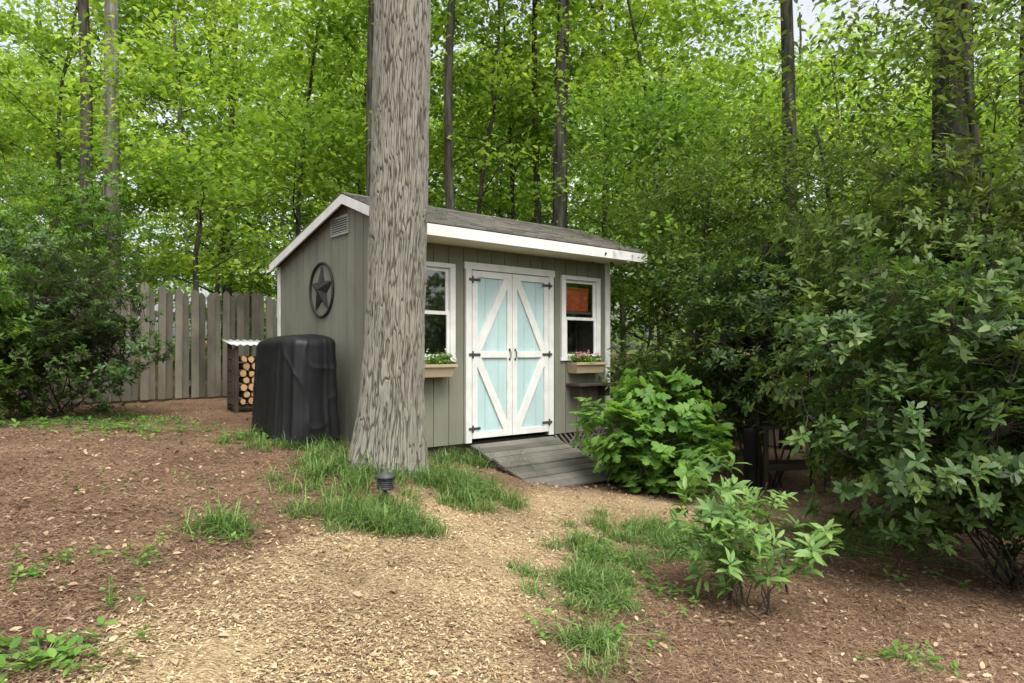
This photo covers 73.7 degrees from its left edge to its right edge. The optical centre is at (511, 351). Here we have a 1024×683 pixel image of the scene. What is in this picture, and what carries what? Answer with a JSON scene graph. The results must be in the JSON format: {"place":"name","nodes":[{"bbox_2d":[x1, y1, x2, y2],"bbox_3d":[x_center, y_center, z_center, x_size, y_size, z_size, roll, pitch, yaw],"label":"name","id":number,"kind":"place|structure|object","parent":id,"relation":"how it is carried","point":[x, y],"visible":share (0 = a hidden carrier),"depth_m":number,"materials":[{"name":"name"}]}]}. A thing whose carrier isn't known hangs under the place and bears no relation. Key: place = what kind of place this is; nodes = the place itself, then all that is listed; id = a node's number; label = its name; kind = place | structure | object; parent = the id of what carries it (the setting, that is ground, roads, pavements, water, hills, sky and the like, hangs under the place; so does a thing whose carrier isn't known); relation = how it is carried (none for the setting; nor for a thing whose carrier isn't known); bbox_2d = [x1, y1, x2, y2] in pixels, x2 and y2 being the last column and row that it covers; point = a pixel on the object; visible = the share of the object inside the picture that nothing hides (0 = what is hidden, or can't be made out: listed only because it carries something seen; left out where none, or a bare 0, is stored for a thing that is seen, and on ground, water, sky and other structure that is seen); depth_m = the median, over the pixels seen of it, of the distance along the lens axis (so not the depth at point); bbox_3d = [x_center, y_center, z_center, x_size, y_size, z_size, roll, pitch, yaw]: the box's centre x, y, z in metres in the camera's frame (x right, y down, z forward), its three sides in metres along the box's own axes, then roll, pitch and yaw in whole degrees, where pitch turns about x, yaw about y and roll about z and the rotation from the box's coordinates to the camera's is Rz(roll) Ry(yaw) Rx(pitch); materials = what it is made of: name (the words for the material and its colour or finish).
{"place":"outdoors","nodes":[
{"label":"outdoors","id":0,"kind":"place"},
{"bbox_2d":[0,0,1020,349],"label":"sky","id":1,"kind":"structure","parent":0,"point":[809,17],"materials":[{"name":"white"}]},
{"bbox_2d":[0,341,1023,682],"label":"ground","id":2,"kind":"structure","parent":0,"point":[198,413],"depth_m":4.14,"materials":[{"name":"soil"}]},
{"bbox_2d":[1,543,48,591],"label":"weed","id":3,"kind":"object","parent":2,"relation":"on","point":[31,570],"visible":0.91,"depth_m":3.19,"materials":[{"name":"green plant"}]},
{"bbox_2d":[0,253,55,418],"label":"broadleaf shrub","id":4,"kind":"object","parent":2,"relation":"on","point":[5,333],"visible":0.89,"depth_m":7.47,"materials":[{"name":"green plant"}]},
{"bbox_2d":[0,1,120,236],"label":"leafy tree","id":5,"kind":"object","parent":2,"relation":"on","point":[18,150],"visible":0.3,"depth_m":18.14,"materials":[{"name":"green plant"}]},
{"bbox_2d":[0,411,125,433],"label":"weed","id":6,"kind":"object","parent":2,"relation":"on","point":[31,421],"visible":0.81,"depth_m":7.42,"materials":[{"name":"green plant"}]},
{"bbox_2d":[0,616,156,682],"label":"weed","id":7,"kind":"object","parent":2,"relation":"on","point":[62,654],"visible":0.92,"depth_m":2.51,"materials":[{"name":"green plant"}]},
{"bbox_2d":[78,0,93,364],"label":"tall tree","id":8,"kind":"object","parent":2,"relation":"on","point":[84,24],"visible":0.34,"depth_m":12.53,"materials":[{"name":"brown plant"}]},
{"bbox_2d":[0,222,174,418],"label":"broadleaf shrub","id":9,"kind":"object","parent":2,"relation":"on","point":[68,330],"visible":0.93,"depth_m":7.83,"materials":[{"name":"green plant"}]},
{"bbox_2d":[0,147,175,397],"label":"leafy shrub","id":10,"kind":"object","parent":2,"relation":"on","point":[68,222],"visible":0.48,"depth_m":10.34,"materials":[{"name":"green plant"}]},
{"bbox_2d":[0,0,185,273],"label":"leafy tree","id":11,"kind":"object","parent":2,"relation":"on","point":[18,5],"visible":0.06,"depth_m":33.59,"materials":[{"name":"green plant"}]},
{"bbox_2d":[0,36,186,288],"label":"leafy tree","id":12,"kind":"object","parent":2,"relation":"on","point":[35,79],"visible":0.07,"depth_m":25.54,"materials":[{"name":"green plant"}]},
{"bbox_2d":[11,409,189,423],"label":"grass clump","id":13,"kind":"object","parent":2,"relation":"on","point":[127,416],"visible":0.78,"depth_m":8.00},
{"bbox_2d":[0,56,208,314],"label":"leafy tree","id":14,"kind":"object","parent":2,"relation":"on","point":[50,83],"visible":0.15,"depth_m":19.40,"materials":[{"name":"green plant"}]},
{"bbox_2d":[100,0,121,389],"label":"tall tree","id":15,"kind":"object","parent":2,"relation":"on","point":[110,9],"visible":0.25,"depth_m":12.06,"materials":[{"name":"brown plant"}]},
{"bbox_2d":[87,538,171,568],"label":"weed","id":16,"kind":"object","parent":2,"relation":"on","point":[142,556],"visible":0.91,"depth_m":3.56,"materials":[{"name":"green plant"}]},
{"bbox_2d":[0,0,265,304],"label":"leafy tree","id":17,"kind":"object","parent":2,"relation":"on","point":[47,45],"visible":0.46,"depth_m":15.73,"materials":[{"name":"green plant"}]},
{"bbox_2d":[0,281,276,407],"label":"wooden fence","id":18,"kind":"object","parent":2,"relation":"on","point":[235,318],"visible":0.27,"depth_m":10.59,"materials":[{"name":"grey wood"}]},
{"bbox_2d":[40,411,243,438],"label":"weed","id":19,"kind":"object","parent":2,"relation":"on","point":[136,427],"visible":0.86,"depth_m":7.46,"materials":[{"name":"green plant"}]},
{"bbox_2d":[3,0,328,393],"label":"sapling tree","id":20,"kind":"object","parent":2,"relation":"on","point":[189,173],"visible":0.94,"depth_m":11.07,"materials":[{"name":"green plant"}]},
{"bbox_2d":[0,0,363,306],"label":"leafy tree","id":21,"kind":"object","parent":2,"relation":"on","point":[210,6],"visible":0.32,"depth_m":16.25,"materials":[{"name":"green plant"}]},
{"bbox_2d":[158,522,254,547],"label":"weed","id":22,"kind":"object","parent":2,"relation":"on","point":[235,537],"visible":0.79,"depth_m":3.98,"materials":[{"name":"green plant"}]},
{"bbox_2d":[144,490,284,541],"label":"grass clump","id":23,"kind":"object","parent":2,"relation":"on","point":[217,520],"visible":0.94,"depth_m":4.15,"materials":[{"name":"plant"}]},
{"bbox_2d":[120,53,330,361],"bbox_3d":[-9.368,-4.167,20.840,7.534,9.593,8.110,0,0,-11],"label":"leafy tree","id":24,"kind":"object","parent":2,"relation":"on","point":[243,127],"visible":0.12,"depth_m":21.00,"materials":[{"name":"green plant"}]},
{"bbox_2d":[133,123,330,314],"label":"leafy tree","id":25,"kind":"object","parent":2,"relation":"on","point":[182,274],"visible":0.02,"depth_m":33.88,"materials":[{"name":"green plant"}]},
{"bbox_2d":[129,0,344,296],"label":"tall tree","id":26,"kind":"object","parent":2,"relation":"on","point":[228,289],"visible":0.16,"depth_m":17.31,"materials":[{"name":"green plant"}]},
{"bbox_2d":[142,74,338,355],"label":"leafy tree","id":27,"kind":"object","parent":2,"relation":"on","point":[254,263],"visible":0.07,"depth_m":27.28,"materials":[{"name":"green plant"}]},
{"bbox_2d":[222,339,261,412],"bbox_3d":[-3.493,0.352,9.492,0.920,1.055,0.380,0,0,-41],"label":"firewood rack","id":28,"kind":"object","parent":2,"relation":"on","point":[232,377],"visible":0.52,"depth_m":9.19,"materials":[{"name":"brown wood"}]},
{"bbox_2d":[202,422,350,453],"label":"grass clump","id":29,"kind":"object","parent":2,"relation":"on","point":[285,445],"visible":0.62,"depth_m":6.96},
{"bbox_2d":[103,0,470,257],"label":"sapling tree","id":30,"kind":"object","parent":2,"relation":"on","point":[323,33],"visible":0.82,"depth_m":12.78,"materials":[{"name":"green plant"}]},
{"bbox_2d":[250,334,339,445],"bbox_3d":[-2.415,0.397,7.590,0.705,1.183,1.305,0,0,-40],"label":"covered grill","id":31,"kind":"object","parent":2,"relation":"on","point":[295,393],"visible":1,"depth_m":7.15,"materials":[{"name":"fabric"}]},
{"bbox_2d":[196,3,434,264],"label":"leafy tree","id":32,"kind":"object","parent":2,"relation":"on","point":[273,53],"visible":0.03,"depth_m":32.82,"materials":[{"name":"green plant"}]},
{"bbox_2d":[242,436,417,504],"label":"grass clump","id":33,"kind":"object","parent":2,"relation":"on","point":[317,471],"visible":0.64,"depth_m":5.50,"materials":[{"name":"plant"}]},
{"bbox_2d":[225,481,464,542],"bbox_3d":[-1.117,1.089,4.853,1.642,0.388,1.194,0,0,0],"label":"grass clump","id":34,"kind":"object","parent":2,"relation":"on","point":[386,518],"visible":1,"depth_m":4.69,"materials":[{"name":"plant"}]},
{"bbox_2d":[233,0,494,260],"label":"leafy tree","id":35,"kind":"object","parent":2,"relation":"on","point":[361,87],"visible":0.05,"depth_m":25.44,"materials":[{"name":"green plant"}]},
{"bbox_2d":[162,0,571,292],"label":"leafy tree","id":36,"kind":"object","parent":2,"relation":"on","point":[306,208],"visible":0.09,"depth_m":15.64,"materials":[{"name":"green plant"}]},
{"bbox_2d":[262,76,475,276],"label":"leafy tree","id":37,"kind":"object","parent":2,"relation":"on","point":[338,190],"visible":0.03,"depth_m":20.32,"materials":[{"name":"green plant"}]},
{"bbox_2d":[366,0,373,195],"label":"tall tree","id":38,"kind":"object","parent":2,"relation":"on","point":[370,37],"visible":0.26,"depth_m":11.93,"materials":[{"name":"brown plant"}]},
{"bbox_2d":[375,469,395,498],"bbox_3d":[-0.965,1.040,5.200,0.160,0.296,0.160,0,0,0],"label":"path light","id":39,"kind":"object","parent":2,"relation":"on","point":[385,479],"visible":0.98,"depth_m":5.16,"materials":[{"name":"metal"}]},
{"bbox_2d":[346,0,430,476],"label":"trunk","id":40,"kind":"object","parent":2,"relation":"on","point":[390,418],"visible":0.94,"depth_m":5.73,"materials":[{"name":"grey plant"}]},
{"bbox_2d":[1,479,873,682],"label":"wood chips","id":41,"kind":"object","parent":2,"relation":"on","point":[372,664],"visible":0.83,"depth_m":3.12,"materials":[{"name":"wood"}]},
{"bbox_2d":[444,0,455,209],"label":"tall tree","id":42,"kind":"object","parent":2,"relation":"on","point":[448,143],"visible":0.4,"depth_m":11.93,"materials":[{"name":"brown plant"}]},
{"bbox_2d":[268,192,646,457],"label":"garden shed","id":43,"kind":"structure","parent":2,"relation":"on","point":[499,324],"depth_m":8.06,"materials":[{"name":"wood"}]},
{"bbox_2d":[309,262,333,317],"bbox_3d":[-2.295,-0.740,8.139,0.073,0.669,0.668,0,0,-40],"label":"wall star","id":44,"kind":"object","parent":43,"relation":"attached to","point":[321,286],"depth_m":8.10,"materials":[{"name":"metal"}]},
{"bbox_2d":[425,348,455,364],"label":"flowering plant","id":45,"kind":"object","parent":43,"relation":"in","point":[445,358],"visible":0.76,"depth_m":7.33,"materials":[{"name":"green plant"}]},
{"bbox_2d":[425,261,455,361],"bbox_3d":[-0.916,-0.432,7.364,0.735,1.085,0.056,0,0,-40],"label":"window","id":46,"kind":"structure","parent":43,"relation":"in","point":[449,269],"depth_m":7.53,"materials":[{"name":"white paint"}]},
{"bbox_2d":[469,270,511,438],"bbox_3d":[-0.249,0.030,7.900,0.636,1.910,0.086,0,0,-40],"label":"door","id":47,"kind":"structure","parent":43,"relation":"in","point":[491,354],"depth_m":7.92,"materials":[{"name":"teal paint"}]},
{"bbox_2d":[512,274,551,434],"bbox_3d":[0.244,0.030,8.313,0.636,1.910,0.086,0,0,-40],"label":"door","id":48,"kind":"structure","parent":43,"relation":"in","point":[531,354],"depth_m":8.30,"materials":[{"name":"teal paint"}]},
{"bbox_2d":[566,311,592,353],"bbox_3d":[0.710,0.250,9.095,0.850,1.558,0.440,0,0,-40],"label":"storage shelf","id":49,"kind":"object","parent":43,"relation":"in","point":[573,313],"visible":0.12,"depth_m":9.26,"materials":[{"name":"brown wood"}]},
{"bbox_2d":[566,287,588,311],"bbox_3d":[0.717,-0.685,9.055,0.540,0.310,0.350,0,0,-40],"label":"storage bin","id":50,"kind":"object","parent":49,"relation":"on","point":[577,299],"visible":0.46,"depth_m":8.96,"materials":[{"name":"orange plastic"}]},
{"bbox_2d":[560,275,600,360],"bbox_3d":[0.888,-0.432,8.868,0.732,1.085,0.056,0,0,-40],"label":"window","id":51,"kind":"structure","parent":43,"relation":"in","point":[595,282],"depth_m":8.92,"materials":[{"name":"white paint"}]},
{"bbox_2d":[378,452,544,515],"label":"grass clump","id":52,"kind":"object","parent":2,"relation":"on","point":[457,484],"visible":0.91,"depth_m":5.69,"materials":[{"name":"plant"}]},
{"bbox_2d":[273,0,660,220],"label":"sapling tree","id":53,"kind":"object","parent":2,"relation":"on","point":[485,148],"visible":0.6,"depth_m":12.83,"materials":[{"name":"green plant"}]},
{"bbox_2d":[428,443,536,472],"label":"grass clump","id":54,"kind":"object","parent":2,"relation":"on","point":[476,460],"visible":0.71,"depth_m":7.38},
{"bbox_2d":[330,0,660,291],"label":"leafy tree","id":55,"kind":"object","parent":2,"relation":"on","point":[468,87],"visible":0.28,"depth_m":14.40,"materials":[{"name":"green plant"}]},
{"bbox_2d":[43,434,972,679],"bbox_3d":[0.048,1.335,4.901,7.136,0.948,4.639,0,0,0],"label":"ground cover","id":56,"kind":"object","parent":2,"relation":"on","point":[573,618],"visible":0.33,"depth_m":4.71,"materials":[{"name":"green plant"}]},
{"bbox_2d":[0,0,1020,359],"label":"distant woods","id":57,"kind":"object","parent":2,"relation":"on","point":[640,334],"visible":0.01,"depth_m":43.26,"materials":[{"name":"plant"}]},
{"bbox_2d":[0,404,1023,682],"bbox_3d":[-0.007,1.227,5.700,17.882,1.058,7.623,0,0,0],"label":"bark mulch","id":58,"kind":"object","parent":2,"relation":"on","point":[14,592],"visible":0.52,"depth_m":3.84,"materials":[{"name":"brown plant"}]},
{"bbox_2d":[0,403,1023,682],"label":"fallen leaves","id":59,"kind":"object","parent":2,"relation":"on","point":[358,593],"visible":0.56,"depth_m":3.77,"materials":[{"name":"plant"}]},
{"bbox_2d":[39,278,986,421],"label":"undergrowth","id":60,"kind":"object","parent":2,"relation":"on","point":[250,325],"visible":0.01,"depth_m":16.14,"materials":[{"name":"green plant"}]},
{"bbox_2d":[429,36,602,231],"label":"leafy tree","id":61,"kind":"object","parent":2,"relation":"on","point":[471,196],"visible":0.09,"depth_m":19.77,"materials":[{"name":"green plant"}]},
{"bbox_2d":[495,551,549,585],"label":"grass clump","id":62,"kind":"object","parent":2,"relation":"on","point":[527,568],"visible":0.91,"depth_m":4.23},
{"bbox_2d":[428,23,642,298],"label":"leafy tree","id":63,"kind":"object","parent":2,"relation":"on","point":[466,185],"visible":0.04,"depth_m":25.00,"materials":[{"name":"green plant"}]},
{"bbox_2d":[471,436,618,486],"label":"access ramp","id":64,"kind":"structure","parent":2,"relation":"on","point":[560,463],"depth_m":7.56,"materials":[{"name":"grey wood"}]},
{"bbox_2d":[552,0,569,227],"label":"tall tree","id":65,"kind":"object","parent":2,"relation":"on","point":[559,209],"visible":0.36,"depth_m":12.29,"materials":[{"name":"brown plant"}]},
{"bbox_2d":[516,0,622,223],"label":"tall tree","id":66,"kind":"object","parent":2,"relation":"on","point":[537,212],"visible":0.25,"depth_m":14.34,"materials":[{"name":"green plant"}]},
{"bbox_2d":[505,0,641,238],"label":"tall tree","id":67,"kind":"object","parent":2,"relation":"on","point":[606,125],"visible":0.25,"depth_m":14.22,"materials":[{"name":"green plant"}]},
{"bbox_2d":[508,553,652,640],"bbox_3d":[0.455,1.355,4.051,0.854,0.252,1.256,0,0,23],"label":"grass clump","id":68,"kind":"object","parent":2,"relation":"on","point":[585,580],"visible":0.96,"depth_m":4.02,"materials":[{"name":"plant"}]},
{"bbox_2d":[541,611,655,682],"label":"grass clump","id":69,"kind":"object","parent":2,"relation":"on","point":[601,641],"visible":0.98,"depth_m":3.26,"materials":[{"name":"plant"}]},
{"bbox_2d":[522,604,675,656],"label":"weed","id":70,"kind":"object","parent":2,"relation":"on","point":[622,626],"visible":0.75,"depth_m":3.48,"materials":[{"name":"green plant"}]},
{"bbox_2d":[526,525,676,578],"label":"grass clump","id":71,"kind":"object","parent":2,"relation":"on","point":[580,538],"visible":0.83,"depth_m":4.82,"materials":[{"name":"plant"}]},
{"bbox_2d":[595,547,699,613],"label":"weed","id":72,"kind":"object","parent":2,"relation":"on","point":[660,590],"visible":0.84,"depth_m":4.24,"materials":[{"name":"green plant"}]},
{"bbox_2d":[485,0,817,361],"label":"leafy tree","id":73,"kind":"object","parent":2,"relation":"on","point":[706,10],"visible":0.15,"depth_m":17.04,"materials":[{"name":"green plant"}]},
{"bbox_2d":[551,502,751,556],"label":"grass clump","id":74,"kind":"object","parent":2,"relation":"on","point":[649,526],"visible":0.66,"depth_m":5.55,"materials":[{"name":"plant"}]},
{"bbox_2d":[569,364,734,497],"bbox_3d":[1.520,0.848,7.319,1.820,1.443,1.213,0,0,0],"label":"hydrangea bush","id":75,"kind":"object","parent":2,"relation":"on","point":[641,412],"visible":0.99,"depth_m":7.15,"materials":[{"name":"green plant"}]},
{"bbox_2d":[482,0,834,371],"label":"sapling tree","id":76,"kind":"object","parent":2,"relation":"on","point":[639,19],"visible":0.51,"depth_m":12.74,"materials":[{"name":"green plant"}]},
{"bbox_2d":[497,26,836,421],"bbox_3d":[2.361,-1.395,10.622,5.630,6.467,6.111,0,0,33],"label":"leafy tree","id":77,"kind":"object","parent":2,"relation":"on","point":[635,120],"visible":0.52,"depth_m":10.50,"materials":[{"name":"green plant"}]},
{"bbox_2d":[568,34,794,345],"bbox_3d":[6.589,-5.275,26.004,11.560,13.674,10.738,0,0,2],"label":"leafy tree","id":78,"kind":"object","parent":2,"relation":"on","point":[750,77],"visible":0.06,"depth_m":25.70,"materials":[{"name":"green plant"}]},
{"bbox_2d":[539,77,824,385],"bbox_3d":[4.497,-3.085,19.732,7.922,9.371,7.359,0,0,36],"label":"leafy tree","id":79,"kind":"object","parent":2,"relation":"on","point":[613,314],"visible":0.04,"depth_m":19.85,"materials":[{"name":"green plant"}]},
{"bbox_2d":[636,520,763,572],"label":"grass clump","id":80,"kind":"object","parent":2,"relation":"on","point":[672,538],"visible":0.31,"depth_m":5.22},
{"bbox_2d":[549,120,855,436],"bbox_3d":[2.638,-0.495,9.957,4.643,4.739,4.746,0,0,-20],"label":"evergreen tree","id":81,"kind":"object","parent":2,"relation":"on","point":[674,259],"visible":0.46,"depth_m":9.27,"materials":[{"name":"green plant"}]},
{"bbox_2d":[610,345,803,461],"bbox_3d":[2.631,0.752,9.676,3.225,1.748,1.373,0,0,0],"label":"leafy shrub","id":82,"kind":"object","parent":2,"relation":"on","point":[725,410],"visible":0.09,"depth_m":9.45,"materials":[{"name":"green plant"}]},
{"bbox_2d":[656,450,844,620],"bbox_3d":[1.482,1.111,4.213,1.184,1.024,0.962,0,0,0],"label":"rhododendron bush","id":83,"kind":"object","parent":2,"relation":"on","point":[710,516],"visible":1,"depth_m":4.06,"materials":[{"name":"green plant"}]},
{"bbox_2d":[742,427,758,488],"bbox_3d":[2.834,1.254,8.100,0.196,0.720,0.196,0,0,0],"label":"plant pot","id":84,"kind":"object","parent":2,"relation":"on","point":[750,443],"visible":0.84,"depth_m":8.03,"materials":[{"name":"black plastic"}]},
{"bbox_2d":[630,220,877,489],"bbox_3d":[2.928,0.056,8.190,2.913,3.256,1.862,0,0,20],"label":"evergreen shrub","id":85,"kind":"object","parent":2,"relation":"on","point":[738,314],"visible":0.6,"depth_m":8.02,"materials":[{"name":"green plant"}]},
{"bbox_2d":[707,27,862,288],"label":"leafy tree","id":86,"kind":"object","parent":2,"relation":"on","point":[765,84],"visible":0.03,"depth_m":33.86,"materials":[{"name":"green plant"}]},
{"bbox_2d":[682,42,891,330],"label":"leafy tree","id":87,"kind":"object","parent":2,"relation":"on","point":[813,175],"visible":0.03,"depth_m":27.03,"materials":[{"name":"green plant"}]},
{"bbox_2d":[748,422,829,492],"bbox_3d":[3.337,1.280,8.203,0.860,0.825,0.405,0,0,-6],"label":"garden bench","id":88,"kind":"object","parent":2,"relation":"on","point":[793,464],"visible":0.38,"depth_m":8.03,"materials":[{"name":"brown wood"}]},
{"bbox_2d":[778,0,801,449],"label":"tall tree","id":89,"kind":"object","parent":2,"relation":"on","point":[786,15],"visible":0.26,"depth_m":11.42,"materials":[{"name":"brown plant"}]},
{"bbox_2d":[677,50,931,349],"bbox_3d":[7.736,-2.714,17.485,7.513,8.886,6.979,0,0,10],"label":"leafy tree","id":90,"kind":"object","parent":2,"relation":"on","point":[802,83],"visible":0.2,"depth_m":16.30,"materials":[{"name":"green plant"}]},
{"bbox_2d":[643,4,994,296],"bbox_3d":[9.548,-4.688,21.416,10.151,12.738,9.825,0,0,-21],"label":"leafy tree","id":91,"kind":"object","parent":2,"relation":"on","point":[819,65],"visible":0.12,"depth_m":21.28,"materials":[{"name":"green plant"}]},
{"bbox_2d":[675,96,1008,476],"bbox_3d":[4.376,-0.760,9.452,5.030,5.457,4.540,0,0,-25],"label":"evergreen tree","id":92,"kind":"object","parent":2,"relation":"on","point":[775,170],"visible":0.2,"depth_m":9.19,"materials":[{"name":"green plant"}]},
{"bbox_2d":[732,515,953,561],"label":"grass clump","id":93,"kind":"object","parent":2,"relation":"on","point":[856,534],"visible":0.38,"depth_m":5.93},
{"bbox_2d":[697,106,1023,531],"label":"evergreen shrub","id":94,"kind":"object","parent":2,"relation":"on","point":[923,229],"visible":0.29,"depth_m":6.50,"materials":[{"name":"green plant"}]},
{"bbox_2d":[725,0,1023,301],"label":"leafy tree","id":95,"kind":"object","parent":2,"relation":"on","point":[964,43],"visible":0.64,"depth_m":7.39,"materials":[{"name":"green plant"}]},
{"bbox_2d":[740,231,1023,593],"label":"evergreen shrub","id":96,"kind":"object","parent":2,"relation":"on","point":[985,456],"visible":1,"depth_m":4.73,"materials":[{"name":"green plant"}]},
{"bbox_2d":[786,525,1011,589],"bbox_3d":[3.098,1.660,5.515,1.936,0.251,1.351,0,0,0],"label":"weed","id":97,"kind":"object","parent":2,"relation":"on","point":[924,560],"visible":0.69,"depth_m":5.47,"materials":[{"name":"green plant"}]},
{"bbox_2d":[856,639,960,675],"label":"weed","id":98,"kind":"object","parent":2,"relation":"on","point":[954,664],"visible":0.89,"depth_m":3.61,"materials":[{"name":"green plant"}]},
{"bbox_2d":[817,15,1019,294],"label":"leafy tree","id":99,"kind":"object","parent":2,"relation":"on","point":[1001,53],"visible":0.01,"depth_m":20.90,"materials":[{"name":"green plant"}]},
{"bbox_2d":[829,65,1018,287],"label":"leafy tree","id":100,"kind":"object","parent":2,"relation":"on","point":[914,122],"visible":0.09,"depth_m":16.84,"materials":[{"name":"green plant"}]},
{"bbox_2d":[931,0,978,321],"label":"tall tree","id":101,"kind":"object","parent":2,"relation":"on","point":[952,124],"visible":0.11,"depth_m":8.44,"materials":[{"name":"brown plant"}]},
{"bbox_2d":[923,37,1019,276],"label":"leafy tree","id":102,"kind":"object","parent":2,"relation":"on","point":[1008,84],"visible":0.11,"depth_m":17.26,"materials":[{"name":"green plant"}]},
{"bbox_2d":[1018,0,1023,270],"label":"tall tree","id":103,"kind":"object","parent":2,"relation":"on","point":[1021,87],"visible":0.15,"depth_m":8.98,"materials":[{"name":"green plant"}]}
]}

